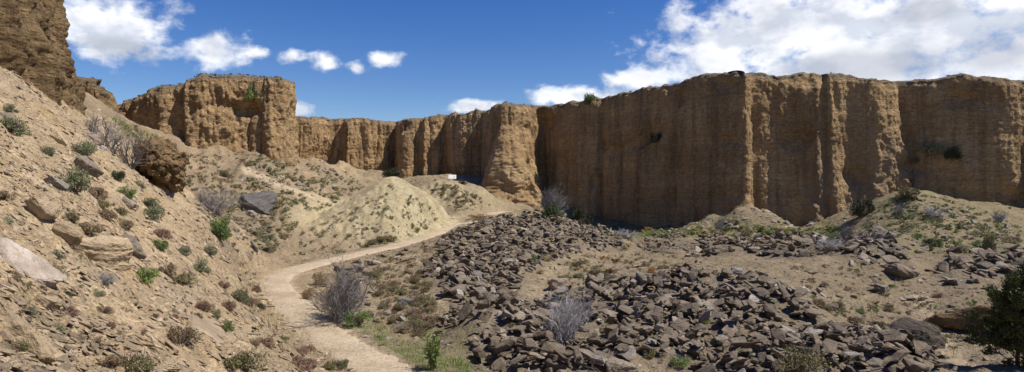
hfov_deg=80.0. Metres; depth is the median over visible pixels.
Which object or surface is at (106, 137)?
bare bush
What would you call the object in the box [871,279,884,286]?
boulder
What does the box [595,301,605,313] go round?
rock
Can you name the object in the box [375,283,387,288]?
shrub
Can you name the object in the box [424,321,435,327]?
shrub
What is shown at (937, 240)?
shrub
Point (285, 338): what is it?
shrub
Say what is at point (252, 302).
shrub
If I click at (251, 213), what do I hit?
boulder
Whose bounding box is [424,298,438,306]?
shrub
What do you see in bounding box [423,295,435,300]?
shrub
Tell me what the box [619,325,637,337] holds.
rock
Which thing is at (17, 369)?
flat stone
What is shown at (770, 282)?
rock
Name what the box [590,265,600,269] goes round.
shrub
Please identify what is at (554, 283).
boulder
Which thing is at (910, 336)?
rock
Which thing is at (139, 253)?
boulder
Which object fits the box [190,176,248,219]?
bare bush
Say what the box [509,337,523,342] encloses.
rock
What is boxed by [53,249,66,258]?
shrub
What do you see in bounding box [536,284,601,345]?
bare bush
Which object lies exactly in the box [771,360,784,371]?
rock
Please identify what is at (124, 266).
boulder
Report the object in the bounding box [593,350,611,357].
rock
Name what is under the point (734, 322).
rock
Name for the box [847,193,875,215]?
bush
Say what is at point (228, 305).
shrub
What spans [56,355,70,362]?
flat stone
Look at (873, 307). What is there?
shrub
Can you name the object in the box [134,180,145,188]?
shrub
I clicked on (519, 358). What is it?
rock
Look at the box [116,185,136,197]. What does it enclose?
shrub
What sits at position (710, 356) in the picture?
rock
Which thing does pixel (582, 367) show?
rock
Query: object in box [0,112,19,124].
boulder
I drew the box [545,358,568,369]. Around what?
rock
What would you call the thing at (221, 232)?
bush
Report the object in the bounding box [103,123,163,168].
bare bush
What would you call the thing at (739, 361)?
rock
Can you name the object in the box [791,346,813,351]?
rock
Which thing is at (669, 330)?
rock
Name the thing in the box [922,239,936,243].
shrub
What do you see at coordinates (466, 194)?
scrub
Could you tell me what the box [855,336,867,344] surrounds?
rock
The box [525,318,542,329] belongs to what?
rock
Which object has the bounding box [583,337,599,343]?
rock
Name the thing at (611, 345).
rock
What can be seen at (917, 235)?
shrub
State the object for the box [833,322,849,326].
rock
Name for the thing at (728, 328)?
rock
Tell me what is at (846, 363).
stone chips
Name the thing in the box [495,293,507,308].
rock
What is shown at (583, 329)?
rock
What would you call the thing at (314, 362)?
shrub
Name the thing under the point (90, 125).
bare bush
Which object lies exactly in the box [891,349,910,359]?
rock
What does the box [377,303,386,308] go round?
shrub
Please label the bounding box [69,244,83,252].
shrub
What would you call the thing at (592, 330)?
rock
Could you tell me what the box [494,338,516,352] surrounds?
rock
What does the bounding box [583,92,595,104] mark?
bush
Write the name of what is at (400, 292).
shrub
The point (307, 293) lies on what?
bush
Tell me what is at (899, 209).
bare bush
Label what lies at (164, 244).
shrub
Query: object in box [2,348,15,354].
flat stone
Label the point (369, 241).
shrub
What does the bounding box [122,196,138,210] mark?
boulder
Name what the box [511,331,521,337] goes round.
rock
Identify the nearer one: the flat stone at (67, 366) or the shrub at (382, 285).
the flat stone at (67, 366)
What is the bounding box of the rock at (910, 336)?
[899,330,914,339]
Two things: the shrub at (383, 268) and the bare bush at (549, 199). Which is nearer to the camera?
the shrub at (383, 268)
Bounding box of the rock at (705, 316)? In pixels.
[699,310,710,322]
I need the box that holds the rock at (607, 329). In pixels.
[603,326,618,334]
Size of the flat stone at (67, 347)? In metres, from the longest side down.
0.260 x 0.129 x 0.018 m
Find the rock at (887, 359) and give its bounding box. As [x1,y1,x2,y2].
[881,353,901,365]
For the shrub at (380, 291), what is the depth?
35.30 m
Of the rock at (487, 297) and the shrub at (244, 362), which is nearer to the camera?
the shrub at (244, 362)
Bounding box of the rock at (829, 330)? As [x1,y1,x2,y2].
[821,327,833,340]
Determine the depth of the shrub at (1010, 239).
52.21 m
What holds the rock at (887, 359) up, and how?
on the ground at (374, 185)
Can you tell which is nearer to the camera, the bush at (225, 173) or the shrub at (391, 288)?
the shrub at (391, 288)
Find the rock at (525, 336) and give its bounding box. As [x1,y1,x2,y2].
[521,333,535,340]
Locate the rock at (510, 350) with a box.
[497,348,514,355]
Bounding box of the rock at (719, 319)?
[717,317,724,322]
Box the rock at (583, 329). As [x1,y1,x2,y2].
[577,325,589,331]
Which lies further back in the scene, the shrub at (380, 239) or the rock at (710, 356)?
the shrub at (380, 239)
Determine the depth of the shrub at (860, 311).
31.71 m
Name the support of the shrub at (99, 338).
on the ground at (374, 185)
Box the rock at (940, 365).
[934,363,942,367]
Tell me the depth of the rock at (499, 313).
26.55 m
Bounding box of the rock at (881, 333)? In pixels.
[878,329,899,337]
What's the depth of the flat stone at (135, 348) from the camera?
9.06 m
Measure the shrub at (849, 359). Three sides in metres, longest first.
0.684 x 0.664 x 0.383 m
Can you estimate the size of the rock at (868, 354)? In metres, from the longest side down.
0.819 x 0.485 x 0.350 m
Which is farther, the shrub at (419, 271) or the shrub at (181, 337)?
the shrub at (419, 271)
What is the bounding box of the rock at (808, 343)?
[800,340,813,347]
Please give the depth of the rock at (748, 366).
20.16 m
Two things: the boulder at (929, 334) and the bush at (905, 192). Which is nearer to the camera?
the boulder at (929, 334)
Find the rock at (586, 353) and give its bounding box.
[578,348,594,357]
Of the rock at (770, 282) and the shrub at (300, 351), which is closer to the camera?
the shrub at (300, 351)
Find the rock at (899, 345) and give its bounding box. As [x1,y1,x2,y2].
[891,342,907,349]
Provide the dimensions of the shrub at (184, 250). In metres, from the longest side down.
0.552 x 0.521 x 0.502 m
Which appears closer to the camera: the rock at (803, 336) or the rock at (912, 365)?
the rock at (912, 365)
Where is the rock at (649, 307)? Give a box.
[646,303,663,312]
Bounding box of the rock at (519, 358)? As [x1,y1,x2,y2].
[508,355,526,364]
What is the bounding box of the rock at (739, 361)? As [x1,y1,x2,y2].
[730,358,748,365]
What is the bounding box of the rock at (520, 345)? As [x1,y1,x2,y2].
[515,343,529,349]
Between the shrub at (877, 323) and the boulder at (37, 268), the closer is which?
the boulder at (37, 268)
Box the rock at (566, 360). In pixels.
[554,349,569,364]
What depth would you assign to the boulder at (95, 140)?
27.93 m
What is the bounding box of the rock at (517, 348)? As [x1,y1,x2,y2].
[515,346,522,353]
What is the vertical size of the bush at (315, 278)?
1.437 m
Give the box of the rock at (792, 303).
[787,300,798,305]
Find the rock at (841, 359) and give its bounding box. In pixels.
[829,356,845,362]
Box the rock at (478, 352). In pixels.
[472,347,485,357]
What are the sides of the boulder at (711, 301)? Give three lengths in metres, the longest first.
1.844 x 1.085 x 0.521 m
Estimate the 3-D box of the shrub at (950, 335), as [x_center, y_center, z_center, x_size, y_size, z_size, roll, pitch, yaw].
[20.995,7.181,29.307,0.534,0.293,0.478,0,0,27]
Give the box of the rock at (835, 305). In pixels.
[826,303,838,309]
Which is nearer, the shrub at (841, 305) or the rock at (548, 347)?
the rock at (548, 347)
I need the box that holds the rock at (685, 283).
[678,282,692,285]
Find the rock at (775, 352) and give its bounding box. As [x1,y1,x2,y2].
[770,348,787,362]
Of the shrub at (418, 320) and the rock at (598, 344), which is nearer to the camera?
the rock at (598, 344)
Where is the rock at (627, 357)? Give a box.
[617,353,633,360]
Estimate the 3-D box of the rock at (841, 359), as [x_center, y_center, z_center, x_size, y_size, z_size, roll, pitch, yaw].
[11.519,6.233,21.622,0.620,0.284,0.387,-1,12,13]
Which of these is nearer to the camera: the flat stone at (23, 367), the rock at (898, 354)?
the flat stone at (23, 367)
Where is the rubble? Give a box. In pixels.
[193,154,1023,371]
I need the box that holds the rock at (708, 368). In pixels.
[695,365,715,371]
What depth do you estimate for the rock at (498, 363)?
20.71 m
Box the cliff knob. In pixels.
[77,76,119,112]
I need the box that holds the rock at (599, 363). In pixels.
[589,354,605,365]
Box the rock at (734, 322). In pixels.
[724,320,740,329]
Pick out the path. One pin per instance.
(324, 332)
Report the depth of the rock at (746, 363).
19.97 m
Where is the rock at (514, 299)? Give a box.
[506,296,521,304]
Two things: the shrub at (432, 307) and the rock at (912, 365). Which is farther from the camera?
the shrub at (432, 307)
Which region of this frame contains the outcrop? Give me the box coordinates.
[134,136,188,192]
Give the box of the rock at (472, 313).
[468,309,475,316]
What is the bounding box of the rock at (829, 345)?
[822,339,837,352]
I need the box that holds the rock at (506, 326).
[496,325,511,336]
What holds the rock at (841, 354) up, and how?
on the rubble
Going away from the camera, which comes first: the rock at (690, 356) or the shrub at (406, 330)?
the rock at (690, 356)
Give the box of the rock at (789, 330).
[780,325,795,332]
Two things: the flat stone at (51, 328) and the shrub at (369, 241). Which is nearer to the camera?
the flat stone at (51, 328)
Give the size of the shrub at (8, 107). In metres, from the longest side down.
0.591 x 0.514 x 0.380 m
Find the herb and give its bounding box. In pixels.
[422,324,443,370]
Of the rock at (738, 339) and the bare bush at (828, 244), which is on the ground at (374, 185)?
the bare bush at (828, 244)
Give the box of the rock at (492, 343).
[488,341,496,350]
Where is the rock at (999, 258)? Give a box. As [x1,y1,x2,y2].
[988,252,1004,261]
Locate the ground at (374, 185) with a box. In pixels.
[0,67,1023,371]
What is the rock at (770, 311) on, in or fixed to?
on the ground at (374, 185)
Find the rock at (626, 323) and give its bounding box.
[622,320,632,329]
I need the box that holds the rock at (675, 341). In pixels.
[670,332,681,345]
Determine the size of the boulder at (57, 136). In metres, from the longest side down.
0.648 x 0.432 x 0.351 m
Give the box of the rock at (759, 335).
[749,331,768,344]
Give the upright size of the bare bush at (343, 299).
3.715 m
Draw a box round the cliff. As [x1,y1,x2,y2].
[296,70,1023,227]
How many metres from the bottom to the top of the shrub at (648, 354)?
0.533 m
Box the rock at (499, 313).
[496,311,513,319]
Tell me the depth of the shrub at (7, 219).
11.97 m
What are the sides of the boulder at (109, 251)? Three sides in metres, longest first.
1.134 x 0.898 x 0.740 m
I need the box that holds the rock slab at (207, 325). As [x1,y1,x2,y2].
[188,311,229,342]
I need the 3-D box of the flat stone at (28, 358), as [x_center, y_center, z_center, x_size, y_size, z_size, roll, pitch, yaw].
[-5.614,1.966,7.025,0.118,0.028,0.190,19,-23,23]
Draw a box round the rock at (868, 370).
[858,367,881,371]
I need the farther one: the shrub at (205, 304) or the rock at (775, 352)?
the rock at (775, 352)
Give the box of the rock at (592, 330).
[589,329,600,334]
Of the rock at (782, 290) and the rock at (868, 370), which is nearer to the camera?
the rock at (868, 370)
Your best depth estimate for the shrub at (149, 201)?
25.18 m
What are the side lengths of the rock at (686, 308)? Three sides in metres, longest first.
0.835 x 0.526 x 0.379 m
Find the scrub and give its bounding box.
[8,72,1021,365]
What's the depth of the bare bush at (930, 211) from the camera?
60.66 m
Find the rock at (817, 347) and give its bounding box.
[807,344,822,354]
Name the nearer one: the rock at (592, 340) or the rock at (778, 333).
the rock at (778, 333)
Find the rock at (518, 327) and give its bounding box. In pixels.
[509,325,525,330]
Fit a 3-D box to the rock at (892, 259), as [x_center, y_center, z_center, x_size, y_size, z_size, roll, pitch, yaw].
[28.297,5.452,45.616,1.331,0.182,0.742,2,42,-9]
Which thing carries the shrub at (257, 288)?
on the ground at (374, 185)
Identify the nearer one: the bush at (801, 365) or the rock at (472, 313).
the bush at (801, 365)
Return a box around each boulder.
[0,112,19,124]
[0,237,66,287]
[0,306,36,336]
[14,329,55,363]
[24,191,60,220]
[33,294,61,309]
[43,176,68,191]
[49,131,67,144]
[52,221,83,244]
[73,156,103,177]
[80,235,132,269]
[85,133,102,145]
[100,145,106,150]
[117,262,132,270]
[118,234,146,260]
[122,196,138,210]
[240,190,277,213]
[244,210,255,217]
[396,297,410,305]
[548,278,569,289]
[604,356,639,371]
[652,271,664,276]
[700,299,723,310]
[710,246,725,254]
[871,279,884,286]
[874,283,889,294]
[882,317,944,348]
[884,264,919,278]
[929,305,996,333]
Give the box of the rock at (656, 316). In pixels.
[650,310,662,322]
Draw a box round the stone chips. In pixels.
[181,147,1023,371]
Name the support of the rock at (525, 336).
on the rubble
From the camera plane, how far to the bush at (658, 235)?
66.99 m
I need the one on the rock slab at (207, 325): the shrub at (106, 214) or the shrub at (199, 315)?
the shrub at (199, 315)
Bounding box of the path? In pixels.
[261,211,511,371]
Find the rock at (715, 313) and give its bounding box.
[712,308,727,317]
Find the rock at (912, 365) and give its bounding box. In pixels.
[902,357,929,371]
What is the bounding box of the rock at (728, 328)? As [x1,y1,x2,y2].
[721,324,740,337]
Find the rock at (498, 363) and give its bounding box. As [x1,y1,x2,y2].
[491,357,505,371]
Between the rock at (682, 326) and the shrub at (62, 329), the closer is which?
the shrub at (62, 329)
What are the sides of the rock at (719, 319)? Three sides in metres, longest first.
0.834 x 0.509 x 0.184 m
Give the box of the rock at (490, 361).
[484,358,497,364]
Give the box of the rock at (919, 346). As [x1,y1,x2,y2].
[913,340,929,358]
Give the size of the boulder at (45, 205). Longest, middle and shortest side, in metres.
0.657 x 0.641 x 0.456 m
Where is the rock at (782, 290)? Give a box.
[778,284,790,299]
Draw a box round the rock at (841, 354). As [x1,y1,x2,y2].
[833,350,847,356]
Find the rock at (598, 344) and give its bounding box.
[595,339,611,346]
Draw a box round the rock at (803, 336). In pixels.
[797,332,806,340]
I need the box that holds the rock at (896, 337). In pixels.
[883,333,907,342]
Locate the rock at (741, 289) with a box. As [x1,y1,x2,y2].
[729,287,745,291]
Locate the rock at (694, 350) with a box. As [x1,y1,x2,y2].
[687,345,701,356]
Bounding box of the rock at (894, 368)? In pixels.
[888,364,903,371]
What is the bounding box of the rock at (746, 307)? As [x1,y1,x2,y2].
[741,304,758,312]
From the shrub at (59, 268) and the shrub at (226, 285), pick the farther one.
the shrub at (226, 285)
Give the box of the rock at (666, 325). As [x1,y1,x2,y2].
[662,322,673,331]
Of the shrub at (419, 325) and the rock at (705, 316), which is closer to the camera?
the rock at (705, 316)
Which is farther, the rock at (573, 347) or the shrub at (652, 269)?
the shrub at (652, 269)
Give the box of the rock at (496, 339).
[490,336,500,342]
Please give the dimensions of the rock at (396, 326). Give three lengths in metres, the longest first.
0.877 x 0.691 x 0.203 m
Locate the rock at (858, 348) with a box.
[848,343,874,352]
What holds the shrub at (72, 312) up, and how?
on the ground at (374, 185)
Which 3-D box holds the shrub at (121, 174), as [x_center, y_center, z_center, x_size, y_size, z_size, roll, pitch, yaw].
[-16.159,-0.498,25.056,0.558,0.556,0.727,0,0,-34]
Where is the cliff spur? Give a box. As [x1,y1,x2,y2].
[0,0,86,114]
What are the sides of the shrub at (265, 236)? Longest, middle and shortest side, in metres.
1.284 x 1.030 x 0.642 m
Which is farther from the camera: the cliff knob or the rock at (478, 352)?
the cliff knob
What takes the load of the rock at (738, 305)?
on the rubble
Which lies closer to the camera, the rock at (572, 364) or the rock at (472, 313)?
the rock at (572, 364)
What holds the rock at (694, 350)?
on the ground at (374, 185)
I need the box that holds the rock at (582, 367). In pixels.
[570,361,586,370]
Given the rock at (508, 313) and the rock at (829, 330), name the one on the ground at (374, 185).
the rock at (829, 330)
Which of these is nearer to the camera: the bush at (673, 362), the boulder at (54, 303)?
the boulder at (54, 303)
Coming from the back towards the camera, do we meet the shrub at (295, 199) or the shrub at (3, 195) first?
the shrub at (295, 199)
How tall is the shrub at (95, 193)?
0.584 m
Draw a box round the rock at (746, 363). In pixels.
[734,359,750,367]
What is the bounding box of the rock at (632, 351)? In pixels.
[613,346,635,357]
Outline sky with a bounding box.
[63,0,1023,121]
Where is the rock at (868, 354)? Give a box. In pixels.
[863,349,879,357]
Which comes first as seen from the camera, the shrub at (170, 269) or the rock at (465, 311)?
the shrub at (170, 269)
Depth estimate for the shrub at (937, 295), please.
37.47 m
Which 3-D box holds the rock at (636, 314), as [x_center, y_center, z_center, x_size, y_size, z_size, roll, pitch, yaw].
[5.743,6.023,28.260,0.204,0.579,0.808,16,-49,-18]
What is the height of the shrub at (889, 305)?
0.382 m
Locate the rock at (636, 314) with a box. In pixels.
[632,307,641,317]
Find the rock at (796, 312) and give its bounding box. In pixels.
[789,311,802,314]
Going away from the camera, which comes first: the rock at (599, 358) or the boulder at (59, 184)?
the boulder at (59, 184)
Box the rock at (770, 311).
[763,303,775,317]
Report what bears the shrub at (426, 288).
on the ground at (374, 185)
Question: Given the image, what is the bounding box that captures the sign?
[448,175,455,181]
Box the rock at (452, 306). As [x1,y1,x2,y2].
[449,303,460,310]
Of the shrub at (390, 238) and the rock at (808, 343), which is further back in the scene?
the shrub at (390, 238)
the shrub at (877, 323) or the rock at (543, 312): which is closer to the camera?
the rock at (543, 312)
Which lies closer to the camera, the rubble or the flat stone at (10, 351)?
the flat stone at (10, 351)
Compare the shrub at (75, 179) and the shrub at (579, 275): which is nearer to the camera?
the shrub at (75, 179)
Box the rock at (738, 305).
[732,299,743,310]
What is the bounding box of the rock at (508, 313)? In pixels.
[503,310,514,317]
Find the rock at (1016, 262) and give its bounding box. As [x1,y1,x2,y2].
[1010,260,1023,267]
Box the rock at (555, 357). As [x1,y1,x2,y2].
[550,354,562,360]
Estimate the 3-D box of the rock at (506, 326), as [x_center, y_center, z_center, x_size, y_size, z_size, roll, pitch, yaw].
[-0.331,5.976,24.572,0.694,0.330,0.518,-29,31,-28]
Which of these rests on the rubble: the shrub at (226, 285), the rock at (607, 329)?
the rock at (607, 329)
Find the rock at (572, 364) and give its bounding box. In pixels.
[567,362,575,367]
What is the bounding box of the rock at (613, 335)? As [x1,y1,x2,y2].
[607,327,617,342]
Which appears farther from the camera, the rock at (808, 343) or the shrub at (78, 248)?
the rock at (808, 343)
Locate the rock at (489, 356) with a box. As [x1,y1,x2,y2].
[485,353,498,358]
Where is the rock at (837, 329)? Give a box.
[832,324,847,337]
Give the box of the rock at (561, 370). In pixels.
[554,368,567,371]
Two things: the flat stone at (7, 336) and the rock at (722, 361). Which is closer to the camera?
the flat stone at (7, 336)
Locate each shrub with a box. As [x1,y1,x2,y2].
[0,115,32,135]
[0,189,16,199]
[3,103,19,112]
[4,215,13,222]
[9,268,21,278]
[11,336,29,351]
[11,343,20,351]
[22,280,31,287]
[23,303,37,315]
[40,144,54,154]
[52,322,65,332]
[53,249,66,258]
[53,264,66,275]
[58,160,90,192]
[60,305,78,315]
[62,211,81,220]
[69,137,97,155]
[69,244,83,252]
[77,218,105,234]
[88,185,108,199]
[93,289,105,296]
[95,336,102,342]
[96,208,117,218]
[96,306,114,313]
[98,198,110,207]
[100,352,126,365]
[106,320,115,327]
[111,168,125,179]
[111,347,155,371]
[114,206,128,215]
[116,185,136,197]
[117,219,133,228]
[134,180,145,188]
[135,265,158,283]
[143,197,159,206]
[143,204,164,219]
[151,239,168,249]
[153,228,172,238]
[158,263,177,275]
[166,324,201,344]
[172,270,197,284]
[178,246,191,255]
[193,258,210,273]
[193,312,203,318]
[194,299,215,309]
[203,242,216,255]
[212,308,220,317]
[218,278,230,288]
[221,297,236,309]
[223,316,235,330]
[223,345,270,371]
[225,206,235,211]
[231,288,250,303]
[246,298,256,307]
[249,338,262,347]
[252,284,261,292]
[257,302,265,308]
[258,333,274,347]
[259,234,271,239]
[279,335,289,342]
[290,197,300,203]
[290,353,311,371]
[294,346,308,354]
[302,342,315,351]
[305,358,316,369]
[321,360,335,369]
[334,357,348,370]
[363,272,373,278]
[365,238,374,245]
[371,272,382,278]
[373,289,385,295]
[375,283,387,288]
[376,236,384,241]
[377,266,387,271]
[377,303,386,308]
[380,298,393,303]
[386,236,397,240]
[388,284,398,290]
[388,315,399,323]
[389,279,401,284]
[392,303,406,310]
[394,288,406,295]
[401,325,412,333]
[407,308,421,315]
[408,296,422,305]
[408,319,423,326]
[409,314,421,321]
[412,301,422,307]
[412,326,424,332]
[414,320,425,329]
[415,269,426,274]
[420,285,429,292]
[422,280,433,285]
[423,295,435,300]
[423,314,440,323]
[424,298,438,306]
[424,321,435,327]
[426,305,436,310]
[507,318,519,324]
[572,260,583,265]
[572,272,584,277]
[588,268,601,273]
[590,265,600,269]
[606,267,617,272]
[640,345,656,359]
[647,267,655,272]
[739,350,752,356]
[740,231,751,236]
[762,231,774,234]
[811,298,825,306]
[820,281,829,286]
[820,305,832,311]
[832,301,844,307]
[843,286,853,291]
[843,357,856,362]
[847,313,865,324]
[853,306,866,314]
[867,303,875,309]
[869,321,882,327]
[882,306,894,311]
[883,302,893,307]
[911,233,922,237]
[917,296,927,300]
[921,243,933,249]
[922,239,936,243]
[928,237,943,241]
[931,240,943,246]
[932,292,943,297]
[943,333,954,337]
[1001,237,1016,242]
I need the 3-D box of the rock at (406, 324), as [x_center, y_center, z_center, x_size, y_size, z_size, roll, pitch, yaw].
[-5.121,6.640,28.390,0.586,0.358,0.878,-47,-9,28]
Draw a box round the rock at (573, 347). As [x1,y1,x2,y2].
[565,345,579,359]
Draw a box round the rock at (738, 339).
[728,336,747,344]
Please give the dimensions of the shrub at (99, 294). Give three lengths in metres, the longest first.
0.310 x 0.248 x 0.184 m
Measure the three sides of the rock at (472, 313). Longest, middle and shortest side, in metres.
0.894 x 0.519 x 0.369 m
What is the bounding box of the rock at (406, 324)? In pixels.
[397,322,409,328]
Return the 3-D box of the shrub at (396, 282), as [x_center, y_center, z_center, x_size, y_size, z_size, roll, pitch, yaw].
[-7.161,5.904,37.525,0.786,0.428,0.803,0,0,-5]
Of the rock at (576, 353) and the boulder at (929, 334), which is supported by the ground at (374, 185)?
the boulder at (929, 334)
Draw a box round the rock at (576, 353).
[573,349,583,365]
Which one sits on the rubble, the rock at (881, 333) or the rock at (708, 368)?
the rock at (881, 333)
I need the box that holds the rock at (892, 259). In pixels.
[882,255,899,262]
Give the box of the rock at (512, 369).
[508,365,516,371]
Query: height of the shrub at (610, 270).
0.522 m
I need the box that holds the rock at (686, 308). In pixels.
[675,303,693,314]
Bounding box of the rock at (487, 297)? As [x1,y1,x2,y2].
[484,295,490,307]
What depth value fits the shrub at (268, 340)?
16.48 m
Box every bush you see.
[69,109,138,157]
[81,111,100,133]
[95,270,119,285]
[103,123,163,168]
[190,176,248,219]
[208,216,231,240]
[218,169,230,175]
[244,77,258,100]
[296,250,382,326]
[300,289,313,298]
[312,268,327,285]
[343,307,373,328]
[381,167,400,177]
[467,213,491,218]
[534,180,573,212]
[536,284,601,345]
[542,197,564,218]
[569,203,592,224]
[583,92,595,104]
[586,351,623,371]
[615,228,637,237]
[640,230,671,237]
[650,130,660,142]
[669,354,692,366]
[706,211,738,232]
[774,339,832,371]
[803,234,845,250]
[833,220,862,240]
[842,227,903,240]
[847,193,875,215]
[887,203,906,214]
[894,185,921,198]
[909,156,919,163]
[918,142,946,154]
[918,204,957,217]
[944,145,961,160]
[982,229,997,250]
[989,209,1010,221]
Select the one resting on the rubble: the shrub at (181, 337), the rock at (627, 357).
the rock at (627, 357)
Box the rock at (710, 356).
[706,350,721,362]
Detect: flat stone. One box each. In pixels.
[0,330,13,344]
[0,341,10,348]
[0,365,9,371]
[1,362,13,367]
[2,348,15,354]
[11,366,25,371]
[19,297,28,304]
[19,365,29,369]
[21,355,32,360]
[32,365,48,371]
[35,322,55,331]
[38,315,51,326]
[47,333,67,341]
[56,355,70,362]
[61,363,70,369]
[64,344,74,350]
[67,332,85,340]
[69,356,78,361]
[89,342,99,349]
[126,345,140,352]
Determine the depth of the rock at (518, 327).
24.30 m
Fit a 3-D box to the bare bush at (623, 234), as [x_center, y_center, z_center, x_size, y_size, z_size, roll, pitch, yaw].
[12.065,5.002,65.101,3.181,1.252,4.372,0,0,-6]
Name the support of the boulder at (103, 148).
on the ground at (374, 185)
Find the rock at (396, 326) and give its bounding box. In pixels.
[393,324,402,331]
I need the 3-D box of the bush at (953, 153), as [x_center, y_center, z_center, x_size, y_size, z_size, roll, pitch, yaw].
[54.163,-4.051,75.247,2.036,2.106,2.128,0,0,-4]
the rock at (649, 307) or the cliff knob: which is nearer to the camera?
the rock at (649, 307)
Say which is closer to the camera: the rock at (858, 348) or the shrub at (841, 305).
the rock at (858, 348)
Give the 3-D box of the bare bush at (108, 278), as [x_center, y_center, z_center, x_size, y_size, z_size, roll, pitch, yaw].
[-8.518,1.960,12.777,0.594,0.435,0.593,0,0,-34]
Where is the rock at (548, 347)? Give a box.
[541,341,564,354]
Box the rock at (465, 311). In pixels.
[458,303,473,319]
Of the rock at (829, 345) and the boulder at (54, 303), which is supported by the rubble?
the rock at (829, 345)
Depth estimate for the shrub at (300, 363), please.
16.03 m
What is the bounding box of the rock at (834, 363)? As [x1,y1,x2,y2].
[822,357,837,367]
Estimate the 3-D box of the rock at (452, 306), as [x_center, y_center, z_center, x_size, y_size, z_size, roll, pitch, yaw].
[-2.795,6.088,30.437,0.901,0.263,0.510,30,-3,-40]
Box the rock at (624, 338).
[620,333,633,344]
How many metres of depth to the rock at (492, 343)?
23.13 m
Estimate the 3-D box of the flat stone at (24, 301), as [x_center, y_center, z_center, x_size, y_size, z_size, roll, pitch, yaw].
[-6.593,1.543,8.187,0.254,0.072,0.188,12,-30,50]
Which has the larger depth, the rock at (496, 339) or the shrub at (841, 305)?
the shrub at (841, 305)
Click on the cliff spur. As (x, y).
(34, 49)
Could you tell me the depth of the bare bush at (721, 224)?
71.11 m
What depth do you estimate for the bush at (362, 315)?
26.77 m
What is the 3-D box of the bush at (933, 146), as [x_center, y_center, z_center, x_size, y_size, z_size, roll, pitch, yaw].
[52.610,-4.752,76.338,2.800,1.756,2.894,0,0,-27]
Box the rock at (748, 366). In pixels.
[738,363,752,369]
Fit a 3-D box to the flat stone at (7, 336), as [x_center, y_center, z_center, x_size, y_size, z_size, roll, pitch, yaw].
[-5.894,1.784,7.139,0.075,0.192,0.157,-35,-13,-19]
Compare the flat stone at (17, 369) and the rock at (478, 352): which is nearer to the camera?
the flat stone at (17, 369)
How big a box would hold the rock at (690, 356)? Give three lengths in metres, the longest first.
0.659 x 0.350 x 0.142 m
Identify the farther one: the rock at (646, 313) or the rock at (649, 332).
the rock at (646, 313)
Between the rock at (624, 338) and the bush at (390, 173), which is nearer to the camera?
the rock at (624, 338)
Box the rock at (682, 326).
[670,318,689,331]
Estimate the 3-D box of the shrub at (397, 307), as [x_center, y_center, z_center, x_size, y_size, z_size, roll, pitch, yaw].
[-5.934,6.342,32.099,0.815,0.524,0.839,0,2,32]
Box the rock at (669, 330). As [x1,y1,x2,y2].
[664,327,672,339]
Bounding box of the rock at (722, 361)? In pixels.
[716,357,734,364]
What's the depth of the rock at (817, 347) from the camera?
21.56 m
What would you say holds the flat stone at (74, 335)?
on the ground at (374, 185)
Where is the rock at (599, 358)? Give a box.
[586,355,604,363]
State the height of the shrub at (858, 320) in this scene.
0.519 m
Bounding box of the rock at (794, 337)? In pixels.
[785,332,800,343]
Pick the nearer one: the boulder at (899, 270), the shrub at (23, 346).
the shrub at (23, 346)
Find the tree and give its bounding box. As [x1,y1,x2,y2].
[960,261,1023,366]
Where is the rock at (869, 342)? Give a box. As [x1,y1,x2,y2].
[858,336,872,345]
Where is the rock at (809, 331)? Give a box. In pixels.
[804,328,823,334]
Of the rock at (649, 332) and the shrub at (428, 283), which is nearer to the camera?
the rock at (649, 332)
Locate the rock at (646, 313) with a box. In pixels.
[643,309,653,316]
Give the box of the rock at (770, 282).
[757,275,776,287]
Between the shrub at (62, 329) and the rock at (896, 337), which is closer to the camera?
the shrub at (62, 329)
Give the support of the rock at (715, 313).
on the rubble
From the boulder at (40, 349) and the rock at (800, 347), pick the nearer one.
the boulder at (40, 349)
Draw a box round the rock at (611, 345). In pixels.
[597,335,615,347]
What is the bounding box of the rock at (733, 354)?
[725,351,737,363]
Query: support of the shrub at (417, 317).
on the ground at (374, 185)
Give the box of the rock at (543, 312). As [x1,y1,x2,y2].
[536,308,551,317]
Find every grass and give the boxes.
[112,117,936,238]
[350,315,482,371]
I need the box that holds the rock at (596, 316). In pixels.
[589,314,604,319]
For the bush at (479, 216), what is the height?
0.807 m
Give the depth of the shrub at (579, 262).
46.95 m
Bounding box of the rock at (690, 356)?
[684,353,696,360]
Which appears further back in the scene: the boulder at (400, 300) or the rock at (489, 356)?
the boulder at (400, 300)
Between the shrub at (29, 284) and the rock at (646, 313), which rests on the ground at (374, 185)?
the shrub at (29, 284)
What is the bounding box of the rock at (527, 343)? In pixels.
[522,338,538,349]
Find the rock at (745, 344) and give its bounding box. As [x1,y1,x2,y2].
[731,342,753,347]
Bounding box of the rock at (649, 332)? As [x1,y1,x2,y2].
[644,328,652,337]
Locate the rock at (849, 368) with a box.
[845,365,855,371]
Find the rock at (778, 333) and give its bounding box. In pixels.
[770,328,786,345]
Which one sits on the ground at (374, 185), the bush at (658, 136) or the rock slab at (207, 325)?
the rock slab at (207, 325)
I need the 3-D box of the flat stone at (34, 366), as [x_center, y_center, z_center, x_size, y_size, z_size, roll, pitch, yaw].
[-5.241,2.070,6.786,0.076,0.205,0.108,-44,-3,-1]
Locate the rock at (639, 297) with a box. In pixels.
[633,296,646,300]
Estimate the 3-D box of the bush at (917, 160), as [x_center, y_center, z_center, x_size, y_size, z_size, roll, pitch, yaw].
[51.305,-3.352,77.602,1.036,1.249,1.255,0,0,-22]
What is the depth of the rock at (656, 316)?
24.14 m

